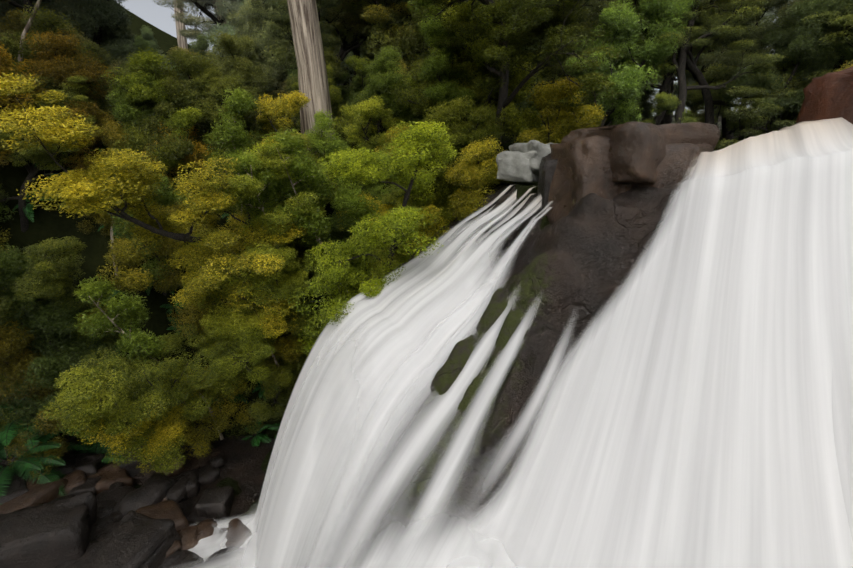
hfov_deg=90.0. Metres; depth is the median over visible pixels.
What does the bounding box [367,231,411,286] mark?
shrub
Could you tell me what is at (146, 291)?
fern
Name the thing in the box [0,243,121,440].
tree face
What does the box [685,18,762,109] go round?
bushy tree
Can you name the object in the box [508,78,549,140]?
shrub
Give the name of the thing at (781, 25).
tree
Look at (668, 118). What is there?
myrtle tree
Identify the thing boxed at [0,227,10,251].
tree face
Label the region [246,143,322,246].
shrub
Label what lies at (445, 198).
shrub
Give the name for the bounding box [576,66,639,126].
tree
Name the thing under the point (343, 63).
bushy tree
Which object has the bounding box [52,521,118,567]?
pool boulder
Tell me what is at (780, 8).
myrtle tree
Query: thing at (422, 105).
tree
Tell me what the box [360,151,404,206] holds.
shrub
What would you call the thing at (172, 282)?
tree
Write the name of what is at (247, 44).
tree
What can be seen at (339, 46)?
myrtle tree
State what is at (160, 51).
myrtle tree
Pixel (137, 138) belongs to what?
tree
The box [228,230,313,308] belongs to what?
shrub
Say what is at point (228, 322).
tree face
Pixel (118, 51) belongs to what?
shrub
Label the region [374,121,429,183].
shrub
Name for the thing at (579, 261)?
cliff rock face
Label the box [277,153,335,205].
shrub
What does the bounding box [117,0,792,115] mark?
sky
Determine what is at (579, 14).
myrtle tree
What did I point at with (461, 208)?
shrub
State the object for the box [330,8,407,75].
myrtle tree
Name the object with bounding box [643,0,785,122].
pine tree
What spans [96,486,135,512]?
pool boulder
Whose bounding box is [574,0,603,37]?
myrtle tree
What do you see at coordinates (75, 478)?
pool boulder
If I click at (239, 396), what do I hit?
fern
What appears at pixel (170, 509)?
pool boulder
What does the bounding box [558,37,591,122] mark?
tree
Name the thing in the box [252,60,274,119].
shrub
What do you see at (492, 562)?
mist spray
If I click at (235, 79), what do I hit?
shrub
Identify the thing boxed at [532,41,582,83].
bushy tree
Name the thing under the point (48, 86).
shrub
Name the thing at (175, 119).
tree
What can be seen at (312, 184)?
tree sapling
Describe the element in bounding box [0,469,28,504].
slab boulder
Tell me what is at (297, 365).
tree face
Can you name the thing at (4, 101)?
tree
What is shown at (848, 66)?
shrub
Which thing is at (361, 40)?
bushy tree
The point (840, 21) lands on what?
tree
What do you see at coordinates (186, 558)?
pool boulder
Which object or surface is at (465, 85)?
shrub
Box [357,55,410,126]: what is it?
shrub
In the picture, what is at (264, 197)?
tree sapling
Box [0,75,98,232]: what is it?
tree face
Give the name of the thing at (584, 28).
myrtle tree
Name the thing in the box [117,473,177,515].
pool boulder
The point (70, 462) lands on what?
pool boulder
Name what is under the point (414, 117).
shrub
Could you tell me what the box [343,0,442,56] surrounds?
myrtle tree
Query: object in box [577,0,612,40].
myrtle tree
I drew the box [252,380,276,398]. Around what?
fern
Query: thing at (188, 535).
pool boulder
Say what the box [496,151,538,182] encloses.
grey crest boulder
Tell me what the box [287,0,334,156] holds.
eucalypt tree
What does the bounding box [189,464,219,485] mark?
pool boulder
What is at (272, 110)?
tree
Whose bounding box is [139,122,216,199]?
tree
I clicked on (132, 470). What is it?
pool boulder
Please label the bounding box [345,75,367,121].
shrub
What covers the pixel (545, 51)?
myrtle tree
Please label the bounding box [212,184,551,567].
waterfall
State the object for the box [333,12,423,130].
myrtle tree
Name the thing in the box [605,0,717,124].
myrtle tree
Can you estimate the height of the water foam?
2.290 m
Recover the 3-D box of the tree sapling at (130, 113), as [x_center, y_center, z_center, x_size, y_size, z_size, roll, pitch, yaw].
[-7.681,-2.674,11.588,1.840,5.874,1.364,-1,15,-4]
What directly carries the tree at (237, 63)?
on the terrain
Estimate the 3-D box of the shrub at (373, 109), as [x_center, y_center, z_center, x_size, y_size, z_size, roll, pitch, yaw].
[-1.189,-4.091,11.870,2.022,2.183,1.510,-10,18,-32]
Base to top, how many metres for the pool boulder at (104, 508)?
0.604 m
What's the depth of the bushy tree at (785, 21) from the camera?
19.55 m
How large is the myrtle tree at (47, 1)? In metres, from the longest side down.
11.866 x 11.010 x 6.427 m
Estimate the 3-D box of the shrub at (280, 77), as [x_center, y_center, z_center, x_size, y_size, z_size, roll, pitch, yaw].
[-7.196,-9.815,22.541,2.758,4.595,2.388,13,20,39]
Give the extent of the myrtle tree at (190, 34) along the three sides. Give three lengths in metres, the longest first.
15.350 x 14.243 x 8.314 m
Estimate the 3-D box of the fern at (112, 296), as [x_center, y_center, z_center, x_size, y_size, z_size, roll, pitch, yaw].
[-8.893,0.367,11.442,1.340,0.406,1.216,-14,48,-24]
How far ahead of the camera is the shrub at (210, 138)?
11.43 m
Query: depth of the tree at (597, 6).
16.58 m
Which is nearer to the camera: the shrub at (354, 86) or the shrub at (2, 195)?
the shrub at (2, 195)
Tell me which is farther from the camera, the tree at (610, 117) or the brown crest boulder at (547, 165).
the tree at (610, 117)
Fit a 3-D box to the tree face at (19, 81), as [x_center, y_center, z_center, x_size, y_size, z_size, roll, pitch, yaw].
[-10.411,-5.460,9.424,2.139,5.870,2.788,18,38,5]
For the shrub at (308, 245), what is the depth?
11.36 m
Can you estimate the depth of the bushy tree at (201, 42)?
16.93 m
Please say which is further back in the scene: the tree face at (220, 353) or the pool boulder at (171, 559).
the tree face at (220, 353)
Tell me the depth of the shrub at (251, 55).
19.67 m
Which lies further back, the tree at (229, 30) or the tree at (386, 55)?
the tree at (229, 30)
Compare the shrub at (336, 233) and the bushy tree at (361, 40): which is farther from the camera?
the bushy tree at (361, 40)
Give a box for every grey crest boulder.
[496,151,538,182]
[509,140,555,172]
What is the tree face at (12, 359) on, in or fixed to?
on the terrain
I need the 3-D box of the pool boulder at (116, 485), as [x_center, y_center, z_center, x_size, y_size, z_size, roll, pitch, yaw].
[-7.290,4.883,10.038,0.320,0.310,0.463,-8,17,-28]
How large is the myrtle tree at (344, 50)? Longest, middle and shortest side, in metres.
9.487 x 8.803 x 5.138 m
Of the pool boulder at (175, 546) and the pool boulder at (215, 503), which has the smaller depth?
the pool boulder at (175, 546)
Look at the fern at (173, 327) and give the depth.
12.03 m
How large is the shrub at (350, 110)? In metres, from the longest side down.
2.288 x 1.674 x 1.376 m
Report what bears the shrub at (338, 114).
on the terrain
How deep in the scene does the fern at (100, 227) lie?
11.27 m
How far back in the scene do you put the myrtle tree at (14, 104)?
11.47 m
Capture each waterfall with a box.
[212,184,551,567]
[323,193,552,567]
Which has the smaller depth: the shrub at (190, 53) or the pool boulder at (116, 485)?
the pool boulder at (116, 485)
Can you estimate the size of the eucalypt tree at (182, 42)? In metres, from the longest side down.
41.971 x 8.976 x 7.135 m
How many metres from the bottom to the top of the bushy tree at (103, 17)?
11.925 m
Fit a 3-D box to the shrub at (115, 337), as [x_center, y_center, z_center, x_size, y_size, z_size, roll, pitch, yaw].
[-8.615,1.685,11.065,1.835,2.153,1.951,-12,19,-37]
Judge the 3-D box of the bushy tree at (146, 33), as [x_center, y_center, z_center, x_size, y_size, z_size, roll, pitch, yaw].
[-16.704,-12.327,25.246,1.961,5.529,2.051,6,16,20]
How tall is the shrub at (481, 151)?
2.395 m
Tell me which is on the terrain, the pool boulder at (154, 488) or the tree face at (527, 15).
the tree face at (527, 15)
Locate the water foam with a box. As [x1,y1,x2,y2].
[188,505,260,565]
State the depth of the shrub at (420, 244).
10.43 m
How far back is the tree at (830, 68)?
16.15 m
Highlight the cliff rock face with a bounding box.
[133,183,680,567]
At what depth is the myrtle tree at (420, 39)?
17.85 m
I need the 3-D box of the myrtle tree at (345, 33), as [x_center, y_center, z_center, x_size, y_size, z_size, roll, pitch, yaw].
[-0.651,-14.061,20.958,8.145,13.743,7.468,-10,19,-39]
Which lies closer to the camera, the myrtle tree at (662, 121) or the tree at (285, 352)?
the tree at (285, 352)
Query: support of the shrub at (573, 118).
on the tree face
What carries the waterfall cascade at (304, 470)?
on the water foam
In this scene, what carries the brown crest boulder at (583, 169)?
on the cliff rock face
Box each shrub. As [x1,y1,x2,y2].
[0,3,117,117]
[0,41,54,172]
[0,188,9,212]
[0,203,17,225]
[0,364,23,437]
[14,21,122,101]
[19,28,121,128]
[21,74,99,149]
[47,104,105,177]
[54,283,111,356]
[65,39,147,116]
[65,317,128,368]
[94,42,140,68]
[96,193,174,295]
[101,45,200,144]
[101,52,136,79]
[103,56,132,124]
[103,59,120,101]
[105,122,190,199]
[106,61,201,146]
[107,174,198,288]
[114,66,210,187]
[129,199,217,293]
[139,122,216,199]
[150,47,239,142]
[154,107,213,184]
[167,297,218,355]
[168,46,209,59]
[169,51,188,80]
[180,69,196,123]
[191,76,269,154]
[196,65,222,100]
[200,93,266,168]
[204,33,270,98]
[205,71,272,134]
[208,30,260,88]
[221,59,263,95]
[221,208,257,250]
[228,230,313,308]
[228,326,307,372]
[235,140,282,225]
[241,47,278,126]
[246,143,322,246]
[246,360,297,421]
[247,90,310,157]
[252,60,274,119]
[263,334,307,389]
[267,192,331,275]
[269,52,299,128]
[271,128,340,246]
[274,235,322,286]
[277,64,342,128]
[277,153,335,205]
[285,34,346,122]
[285,61,338,120]
[304,109,352,170]
[310,211,364,288]
[328,103,378,155]
[330,166,382,239]
[332,70,350,118]
[332,83,344,130]
[336,191,372,242]
[342,95,414,161]
[344,55,379,134]
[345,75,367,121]
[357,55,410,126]
[357,57,398,137]
[357,196,396,289]
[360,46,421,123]
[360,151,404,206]
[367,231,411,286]
[371,202,448,259]
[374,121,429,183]
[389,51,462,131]
[391,195,418,210]
[395,72,434,126]
[396,75,434,141]
[400,219,448,253]
[403,54,434,114]
[413,95,495,196]
[413,173,462,224]
[426,162,518,246]
[429,55,482,147]
[436,203,454,224]
[448,137,514,202]
[450,101,505,170]
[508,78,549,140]
[512,65,564,134]
[514,76,581,143]
[540,90,606,143]
[628,84,662,124]
[641,92,698,124]
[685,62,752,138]
[685,103,714,121]
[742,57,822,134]
[837,60,852,70]
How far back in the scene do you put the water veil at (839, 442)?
5.12 m
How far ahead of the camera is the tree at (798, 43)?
14.66 m
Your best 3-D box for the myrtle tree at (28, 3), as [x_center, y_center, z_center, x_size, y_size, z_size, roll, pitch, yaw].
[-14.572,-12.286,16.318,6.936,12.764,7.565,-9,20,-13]
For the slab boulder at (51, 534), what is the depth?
7.97 m
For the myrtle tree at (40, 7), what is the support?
on the terrain
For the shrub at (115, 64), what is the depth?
17.56 m
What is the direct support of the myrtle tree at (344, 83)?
on the terrain
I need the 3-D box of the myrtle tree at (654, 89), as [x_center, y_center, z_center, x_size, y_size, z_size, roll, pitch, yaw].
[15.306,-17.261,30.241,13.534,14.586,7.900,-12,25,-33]
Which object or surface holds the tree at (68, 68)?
on the terrain
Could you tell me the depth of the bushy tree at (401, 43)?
13.98 m
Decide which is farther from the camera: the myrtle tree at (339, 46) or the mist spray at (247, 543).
the myrtle tree at (339, 46)
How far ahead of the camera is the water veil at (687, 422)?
4.67 m
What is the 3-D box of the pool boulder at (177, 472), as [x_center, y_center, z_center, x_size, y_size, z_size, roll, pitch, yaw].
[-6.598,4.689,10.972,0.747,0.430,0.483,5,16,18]
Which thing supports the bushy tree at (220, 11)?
on the terrain
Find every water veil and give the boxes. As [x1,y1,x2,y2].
[307,117,852,567]
[325,164,852,563]
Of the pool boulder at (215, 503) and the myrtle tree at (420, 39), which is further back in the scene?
the myrtle tree at (420, 39)
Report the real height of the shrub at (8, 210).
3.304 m
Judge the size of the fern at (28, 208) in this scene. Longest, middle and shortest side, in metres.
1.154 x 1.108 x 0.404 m
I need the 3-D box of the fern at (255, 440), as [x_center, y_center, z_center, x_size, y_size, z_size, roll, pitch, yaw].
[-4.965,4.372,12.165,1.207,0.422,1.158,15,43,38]
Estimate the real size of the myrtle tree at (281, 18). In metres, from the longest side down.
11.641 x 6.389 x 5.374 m
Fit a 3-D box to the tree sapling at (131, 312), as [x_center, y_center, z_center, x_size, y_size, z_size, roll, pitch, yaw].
[-6.714,2.462,10.380,1.942,5.834,1.648,-7,22,-9]
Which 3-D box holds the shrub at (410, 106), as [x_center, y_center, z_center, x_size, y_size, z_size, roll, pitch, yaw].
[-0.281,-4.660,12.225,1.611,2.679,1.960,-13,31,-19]
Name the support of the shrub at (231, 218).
on the terrain
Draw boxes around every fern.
[0,380,13,421]
[0,389,93,457]
[0,429,88,504]
[12,188,59,221]
[42,168,74,180]
[69,437,124,466]
[84,141,106,156]
[95,289,124,311]
[98,223,120,238]
[106,326,132,357]
[131,270,172,294]
[160,298,185,316]
[166,314,193,334]
[174,286,185,311]
[208,388,248,407]
[240,420,271,445]
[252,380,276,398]
[268,423,280,438]
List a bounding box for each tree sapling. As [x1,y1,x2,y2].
[18,0,41,122]
[72,275,223,439]
[103,67,159,287]
[203,87,260,246]
[225,148,304,331]
[232,220,288,382]
[262,127,347,291]
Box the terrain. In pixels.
[0,1,793,517]
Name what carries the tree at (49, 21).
on the terrain
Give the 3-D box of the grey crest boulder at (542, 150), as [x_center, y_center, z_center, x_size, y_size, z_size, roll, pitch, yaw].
[2.333,-2.643,8.924,0.977,0.679,1.166,-4,15,-13]
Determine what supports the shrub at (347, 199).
on the terrain
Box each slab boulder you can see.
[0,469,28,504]
[0,491,96,567]
[67,510,181,567]
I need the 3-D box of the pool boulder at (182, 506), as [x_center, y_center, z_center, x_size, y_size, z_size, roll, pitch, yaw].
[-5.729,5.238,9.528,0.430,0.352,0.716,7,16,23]
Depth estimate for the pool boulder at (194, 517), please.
9.30 m
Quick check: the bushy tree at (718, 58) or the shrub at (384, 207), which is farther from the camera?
the bushy tree at (718, 58)
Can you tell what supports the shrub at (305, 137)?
on the terrain
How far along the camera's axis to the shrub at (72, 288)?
10.81 m
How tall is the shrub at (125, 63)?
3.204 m
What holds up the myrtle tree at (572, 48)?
on the terrain
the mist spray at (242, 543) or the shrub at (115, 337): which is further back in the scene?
the shrub at (115, 337)
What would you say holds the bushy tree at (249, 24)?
on the terrain
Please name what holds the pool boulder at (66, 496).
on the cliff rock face
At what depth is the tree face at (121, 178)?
8.48 m
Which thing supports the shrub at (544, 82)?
on the terrain
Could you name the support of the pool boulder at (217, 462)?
on the pool boulder at (208, 474)
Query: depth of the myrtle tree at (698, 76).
15.41 m
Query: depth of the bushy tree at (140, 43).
19.34 m
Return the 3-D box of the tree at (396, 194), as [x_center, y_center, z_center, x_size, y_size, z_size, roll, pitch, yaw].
[-1.773,0.844,11.450,4.197,7.445,3.281,1,15,4]
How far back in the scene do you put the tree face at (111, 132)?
10.98 m
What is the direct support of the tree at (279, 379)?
on the terrain
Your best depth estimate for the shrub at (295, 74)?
17.85 m
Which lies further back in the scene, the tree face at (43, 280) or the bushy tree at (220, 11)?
the bushy tree at (220, 11)
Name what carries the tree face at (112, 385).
on the terrain
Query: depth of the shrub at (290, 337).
12.09 m
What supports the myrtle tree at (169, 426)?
on the terrain
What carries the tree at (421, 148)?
on the terrain
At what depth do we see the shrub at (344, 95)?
19.01 m
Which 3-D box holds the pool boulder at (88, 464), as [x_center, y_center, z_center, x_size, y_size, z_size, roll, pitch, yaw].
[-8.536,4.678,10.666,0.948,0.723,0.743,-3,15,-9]
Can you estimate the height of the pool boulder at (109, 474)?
0.656 m
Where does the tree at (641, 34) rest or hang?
on the terrain
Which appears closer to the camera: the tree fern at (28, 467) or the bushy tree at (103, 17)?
the tree fern at (28, 467)
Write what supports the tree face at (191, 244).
on the terrain
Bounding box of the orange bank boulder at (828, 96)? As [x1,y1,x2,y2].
[795,66,852,124]
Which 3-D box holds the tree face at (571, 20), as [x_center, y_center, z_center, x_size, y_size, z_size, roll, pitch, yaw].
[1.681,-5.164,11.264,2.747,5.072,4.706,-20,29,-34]
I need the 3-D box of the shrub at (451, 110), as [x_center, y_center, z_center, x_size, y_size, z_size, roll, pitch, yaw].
[0.692,-2.753,10.262,2.144,3.321,1.742,-13,20,-41]
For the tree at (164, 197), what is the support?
on the terrain
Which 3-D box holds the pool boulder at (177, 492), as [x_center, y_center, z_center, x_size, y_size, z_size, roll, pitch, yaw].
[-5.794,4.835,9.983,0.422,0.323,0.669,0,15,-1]
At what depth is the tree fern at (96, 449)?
11.17 m
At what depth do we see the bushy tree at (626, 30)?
14.92 m
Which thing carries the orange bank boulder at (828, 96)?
on the cliff rock face
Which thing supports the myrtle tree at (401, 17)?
on the terrain
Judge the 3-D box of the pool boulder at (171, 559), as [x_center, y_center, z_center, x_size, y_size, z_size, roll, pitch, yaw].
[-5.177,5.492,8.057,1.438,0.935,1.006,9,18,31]
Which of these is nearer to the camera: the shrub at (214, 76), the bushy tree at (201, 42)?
the shrub at (214, 76)
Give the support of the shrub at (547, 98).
on the terrain
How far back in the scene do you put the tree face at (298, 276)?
10.17 m
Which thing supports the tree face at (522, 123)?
on the terrain
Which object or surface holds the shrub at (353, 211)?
on the terrain
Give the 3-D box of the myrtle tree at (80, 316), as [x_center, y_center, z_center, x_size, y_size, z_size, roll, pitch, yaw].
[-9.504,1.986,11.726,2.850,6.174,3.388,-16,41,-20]
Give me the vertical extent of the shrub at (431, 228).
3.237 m
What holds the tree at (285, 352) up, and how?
on the terrain
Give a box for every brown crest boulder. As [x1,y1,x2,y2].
[537,154,557,216]
[544,135,618,224]
[561,121,719,184]
[618,143,712,193]
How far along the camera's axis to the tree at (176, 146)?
10.89 m
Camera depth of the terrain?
11.51 m
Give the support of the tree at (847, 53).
on the terrain
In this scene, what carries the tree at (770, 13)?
on the terrain
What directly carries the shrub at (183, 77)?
on the terrain
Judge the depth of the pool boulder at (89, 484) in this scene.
9.86 m
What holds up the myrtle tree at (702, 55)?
on the terrain
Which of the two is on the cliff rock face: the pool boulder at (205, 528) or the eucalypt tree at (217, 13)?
the pool boulder at (205, 528)
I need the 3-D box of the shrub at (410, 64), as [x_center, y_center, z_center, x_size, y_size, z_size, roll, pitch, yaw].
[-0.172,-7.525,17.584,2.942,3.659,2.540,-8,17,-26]
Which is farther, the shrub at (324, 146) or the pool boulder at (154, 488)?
the shrub at (324, 146)
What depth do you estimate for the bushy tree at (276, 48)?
19.93 m
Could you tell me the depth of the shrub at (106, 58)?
12.97 m
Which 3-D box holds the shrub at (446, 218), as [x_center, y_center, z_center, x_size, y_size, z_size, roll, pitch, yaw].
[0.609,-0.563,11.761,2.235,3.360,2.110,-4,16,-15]
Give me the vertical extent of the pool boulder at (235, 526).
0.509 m
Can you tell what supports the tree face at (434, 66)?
on the terrain
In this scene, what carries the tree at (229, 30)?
on the terrain
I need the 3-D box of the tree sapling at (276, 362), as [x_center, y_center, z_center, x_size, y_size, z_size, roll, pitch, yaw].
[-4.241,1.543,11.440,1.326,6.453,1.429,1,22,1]
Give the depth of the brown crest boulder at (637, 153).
6.20 m
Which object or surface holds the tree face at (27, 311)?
on the terrain
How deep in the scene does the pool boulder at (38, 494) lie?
9.27 m
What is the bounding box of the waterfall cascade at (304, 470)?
[175,323,542,567]
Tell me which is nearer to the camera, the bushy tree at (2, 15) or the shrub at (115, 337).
the shrub at (115, 337)
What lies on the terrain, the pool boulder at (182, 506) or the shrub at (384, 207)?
the shrub at (384, 207)
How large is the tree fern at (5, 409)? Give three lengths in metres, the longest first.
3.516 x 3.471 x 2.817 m
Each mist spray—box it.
[226,530,253,555]
[229,507,261,567]
[437,507,516,567]
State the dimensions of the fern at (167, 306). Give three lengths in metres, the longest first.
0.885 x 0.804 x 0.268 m
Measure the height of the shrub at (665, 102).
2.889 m
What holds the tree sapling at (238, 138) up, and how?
on the terrain
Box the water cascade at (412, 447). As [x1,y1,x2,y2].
[302,234,653,567]
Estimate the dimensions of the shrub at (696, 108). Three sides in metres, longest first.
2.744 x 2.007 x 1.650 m
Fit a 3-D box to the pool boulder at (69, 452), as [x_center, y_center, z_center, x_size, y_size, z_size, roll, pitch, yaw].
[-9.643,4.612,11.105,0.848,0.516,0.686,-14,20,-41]
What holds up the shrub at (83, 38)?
on the terrain
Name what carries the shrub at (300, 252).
on the tree face at (298, 276)
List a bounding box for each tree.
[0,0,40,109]
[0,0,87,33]
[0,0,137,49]
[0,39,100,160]
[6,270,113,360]
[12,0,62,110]
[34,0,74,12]
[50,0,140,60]
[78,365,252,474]
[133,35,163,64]
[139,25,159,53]
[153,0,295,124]
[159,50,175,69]
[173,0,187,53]
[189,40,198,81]
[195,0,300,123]
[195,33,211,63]
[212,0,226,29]
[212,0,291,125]
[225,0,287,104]
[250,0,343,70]
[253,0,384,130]
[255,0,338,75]
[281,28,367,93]
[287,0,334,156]
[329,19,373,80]
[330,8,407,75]
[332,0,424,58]
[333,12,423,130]
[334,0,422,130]
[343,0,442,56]
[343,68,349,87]
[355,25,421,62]
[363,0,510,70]
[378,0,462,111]
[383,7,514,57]
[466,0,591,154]
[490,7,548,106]
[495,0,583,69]
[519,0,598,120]
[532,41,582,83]
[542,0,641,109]
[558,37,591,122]
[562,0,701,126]
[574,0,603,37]
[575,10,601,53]
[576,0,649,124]
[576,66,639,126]
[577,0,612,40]
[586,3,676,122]
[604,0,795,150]
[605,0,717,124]
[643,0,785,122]
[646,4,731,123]
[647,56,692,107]
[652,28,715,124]
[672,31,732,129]
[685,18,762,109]
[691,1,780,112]
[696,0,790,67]
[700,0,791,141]
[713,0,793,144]
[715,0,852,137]
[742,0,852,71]
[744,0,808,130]
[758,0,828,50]
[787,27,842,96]
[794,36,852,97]
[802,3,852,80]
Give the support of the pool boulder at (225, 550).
on the cliff rock face
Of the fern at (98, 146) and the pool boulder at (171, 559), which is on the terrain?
the fern at (98, 146)
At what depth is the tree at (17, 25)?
12.60 m
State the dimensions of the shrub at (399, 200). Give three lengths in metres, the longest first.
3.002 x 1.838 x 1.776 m
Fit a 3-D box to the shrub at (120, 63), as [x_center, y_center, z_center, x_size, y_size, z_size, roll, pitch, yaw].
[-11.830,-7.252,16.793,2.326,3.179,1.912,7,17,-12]
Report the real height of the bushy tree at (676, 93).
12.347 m
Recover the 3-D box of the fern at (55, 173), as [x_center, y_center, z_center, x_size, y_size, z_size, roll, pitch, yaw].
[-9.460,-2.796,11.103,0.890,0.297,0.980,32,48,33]
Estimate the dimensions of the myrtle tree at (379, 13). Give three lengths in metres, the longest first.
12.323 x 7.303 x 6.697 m
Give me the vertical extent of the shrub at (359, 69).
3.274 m
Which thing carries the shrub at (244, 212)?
on the terrain
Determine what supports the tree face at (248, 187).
on the terrain
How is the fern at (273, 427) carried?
on the terrain
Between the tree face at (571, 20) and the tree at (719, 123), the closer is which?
the tree face at (571, 20)
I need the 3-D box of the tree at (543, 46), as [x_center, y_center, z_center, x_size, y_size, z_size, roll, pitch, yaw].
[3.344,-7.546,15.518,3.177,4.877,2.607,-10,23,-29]
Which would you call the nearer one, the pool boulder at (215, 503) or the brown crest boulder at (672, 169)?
the brown crest boulder at (672, 169)
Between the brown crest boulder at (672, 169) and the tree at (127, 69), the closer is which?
the brown crest boulder at (672, 169)
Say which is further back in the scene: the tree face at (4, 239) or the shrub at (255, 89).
the shrub at (255, 89)
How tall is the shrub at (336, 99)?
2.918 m
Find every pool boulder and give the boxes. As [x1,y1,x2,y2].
[0,478,68,513]
[30,455,76,477]
[50,494,74,501]
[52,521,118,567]
[58,470,86,497]
[60,448,72,455]
[68,477,100,495]
[73,453,105,476]
[87,463,135,495]
[91,512,123,532]
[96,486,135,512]
[96,501,116,517]
[109,481,123,489]
[112,448,150,477]
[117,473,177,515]
[136,500,188,530]
[153,456,185,475]
[158,549,181,567]
[166,476,189,502]
[166,540,181,557]
[168,550,203,567]
[173,470,199,501]
[177,525,197,549]
[178,502,185,511]
[186,510,219,522]
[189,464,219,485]
[191,447,202,456]
[195,486,233,520]
[196,519,217,544]
[205,546,241,564]
[210,457,224,467]
[218,518,251,547]
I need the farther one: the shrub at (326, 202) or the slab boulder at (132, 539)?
the shrub at (326, 202)
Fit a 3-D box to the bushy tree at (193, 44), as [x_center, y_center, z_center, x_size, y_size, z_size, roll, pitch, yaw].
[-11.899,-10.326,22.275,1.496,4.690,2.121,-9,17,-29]
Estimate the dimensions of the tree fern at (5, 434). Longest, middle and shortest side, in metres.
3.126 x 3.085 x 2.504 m
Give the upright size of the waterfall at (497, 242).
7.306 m
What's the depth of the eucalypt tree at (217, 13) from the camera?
31.69 m
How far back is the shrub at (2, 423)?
10.00 m
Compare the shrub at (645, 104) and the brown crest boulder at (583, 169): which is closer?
the brown crest boulder at (583, 169)
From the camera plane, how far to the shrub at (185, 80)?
17.69 m
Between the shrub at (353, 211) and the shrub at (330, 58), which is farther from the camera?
the shrub at (330, 58)
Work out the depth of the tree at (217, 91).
11.22 m
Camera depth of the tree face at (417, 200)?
11.38 m
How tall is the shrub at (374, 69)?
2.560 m
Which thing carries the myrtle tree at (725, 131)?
on the terrain
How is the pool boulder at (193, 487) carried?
on the cliff rock face
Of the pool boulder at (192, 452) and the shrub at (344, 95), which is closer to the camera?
the pool boulder at (192, 452)
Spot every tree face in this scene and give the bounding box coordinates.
[0,50,37,140]
[0,72,307,338]
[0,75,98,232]
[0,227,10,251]
[0,236,95,326]
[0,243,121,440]
[0,246,53,411]
[0,320,89,478]
[37,323,271,474]
[75,109,136,268]
[180,228,245,314]
[183,141,326,397]
[192,242,313,398]
[199,298,292,397]
[201,293,246,382]
[232,295,310,404]
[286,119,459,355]
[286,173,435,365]
[386,183,441,227]
[407,0,493,130]
[413,0,624,162]
[428,0,547,143]
[458,0,584,156]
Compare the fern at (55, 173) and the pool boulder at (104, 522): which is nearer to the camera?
the pool boulder at (104, 522)
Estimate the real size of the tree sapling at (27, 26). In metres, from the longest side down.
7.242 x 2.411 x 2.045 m
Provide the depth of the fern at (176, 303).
11.90 m
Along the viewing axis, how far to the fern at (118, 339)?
11.55 m

